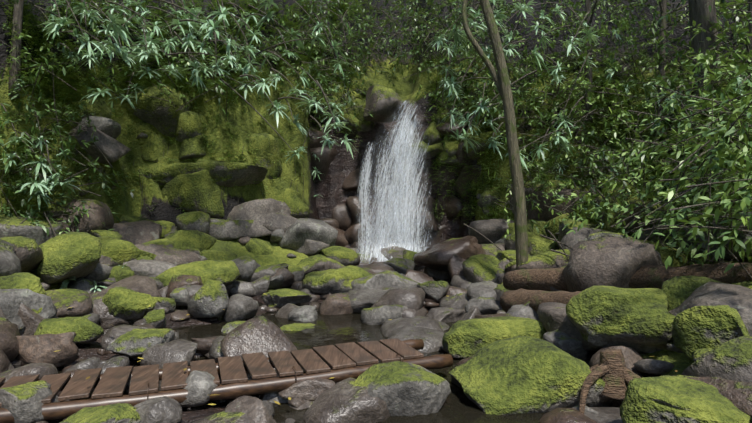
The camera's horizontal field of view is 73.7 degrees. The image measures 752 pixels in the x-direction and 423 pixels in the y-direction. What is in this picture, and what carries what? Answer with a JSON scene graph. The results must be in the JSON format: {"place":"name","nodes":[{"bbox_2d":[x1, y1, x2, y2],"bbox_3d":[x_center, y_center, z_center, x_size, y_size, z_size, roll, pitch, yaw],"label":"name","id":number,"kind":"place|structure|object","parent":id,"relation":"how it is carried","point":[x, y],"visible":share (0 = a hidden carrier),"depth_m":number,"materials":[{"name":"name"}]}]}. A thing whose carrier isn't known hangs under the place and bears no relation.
{"place":"outdoors","nodes":[
{"label":"outdoors","id":0,"kind":"place"},
{"bbox_2d":[0,0,751,422],"bbox_3d":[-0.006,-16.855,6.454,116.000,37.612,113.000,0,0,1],"label":"terrain","id":1,"kind":"structure","parent":0,"point":[344,164],"depth_m":11.55,"materials":[{"name":"green plant"}]},
{"bbox_2d":[0,338,452,422],"bbox_3d":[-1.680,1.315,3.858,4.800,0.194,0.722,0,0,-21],"label":"plank bridge","id":2,"kind":"structure","parent":1,"relation":"on","point":[342,360],"depth_m":3.92,"materials":[{"name":"brown wood"}]},
{"bbox_2d":[61,0,527,269],"bbox_3d":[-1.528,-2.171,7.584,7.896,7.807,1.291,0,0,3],"label":"slender tree trunks","id":3,"kind":"object","parent":1,"relation":"on","point":[501,81],"visible":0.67,"depth_m":7.09,"materials":[{"name":"brown plant"}]},
{"bbox_2d":[56,302,622,422],"bbox_3d":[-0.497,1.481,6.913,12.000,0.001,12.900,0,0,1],"label":"stream pool","id":4,"kind":"structure","parent":1,"relation":"on","point":[458,406],"depth_m":5.38,"materials":[{"name":"black"}]},
{"bbox_2d":[54,290,677,404],"bbox_3d":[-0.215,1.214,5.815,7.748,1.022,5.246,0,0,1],"label":"leaf litter","id":5,"kind":"object","parent":1,"relation":"on","point":[289,398],"visible":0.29,"depth_m":3.88,"materials":[{"name":"brown plant"}]},
{"bbox_2d":[0,58,751,422],"bbox_3d":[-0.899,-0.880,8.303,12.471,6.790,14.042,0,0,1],"label":"boulders","id":6,"kind":"object","parent":1,"relation":"on","point":[524,358],"visible":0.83,"depth_m":6.17,"materials":[{"name":"grey stone"}]},
{"bbox_2d":[0,0,751,272],"bbox_3d":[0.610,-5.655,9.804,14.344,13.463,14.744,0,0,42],"label":"tree foliage","id":7,"kind":"object","parent":1,"relation":"on","point":[720,160],"visible":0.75,"depth_m":8.37,"materials":[{"name":"green plant"}]},
{"bbox_2d":[0,0,751,281],"bbox_3d":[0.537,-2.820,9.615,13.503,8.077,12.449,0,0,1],"label":"tree branches","id":8,"kind":"object","parent":1,"relation":"on","point":[746,231],"visible":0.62,"depth_m":8.22,"materials":[{"name":"green plant"}]},
{"bbox_2d":[0,0,751,262],"bbox_3d":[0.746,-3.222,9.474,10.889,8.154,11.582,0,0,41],"label":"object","id":9,"kind":"object","parent":1,"relation":"on","point":[163,73],"visible":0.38,"depth_m":10.61,"materials":[{"name":"green plant"}]},
{"bbox_2d":[0,0,751,291],"bbox_3d":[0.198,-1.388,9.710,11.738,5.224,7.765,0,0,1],"label":"bamboo leaves","id":10,"kind":"object","parent":1,"relation":"on","point":[42,185],"visible":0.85,"depth_m":7.86,"materials":[{"name":"green plant"}]},
{"bbox_2d":[8,0,751,126],"bbox_3d":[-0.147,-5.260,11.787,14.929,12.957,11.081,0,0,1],"label":"tree trunks","id":11,"kind":"object","parent":1,"relation":"on","point":[699,12],"visible":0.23,"depth_m":8.04,"materials":[{"name":"brown plant"}]},
{"bbox_2d":[355,101,433,267],"bbox_3d":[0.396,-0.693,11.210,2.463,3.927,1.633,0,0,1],"label":"waterfall","id":12,"kind":"structure","parent":1,"relation":"on","point":[398,219],"depth_m":11.83,"materials":[{"name":"white liquid"}]},
{"bbox_2d":[500,263,751,413],"bbox_3d":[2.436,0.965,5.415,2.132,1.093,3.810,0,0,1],"label":"fallen logs","id":13,"kind":"object","parent":1,"relation":"on","point":[610,369],"visible":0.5,"depth_m":5.07,"materials":[{"name":"brown wood"}]}
]}

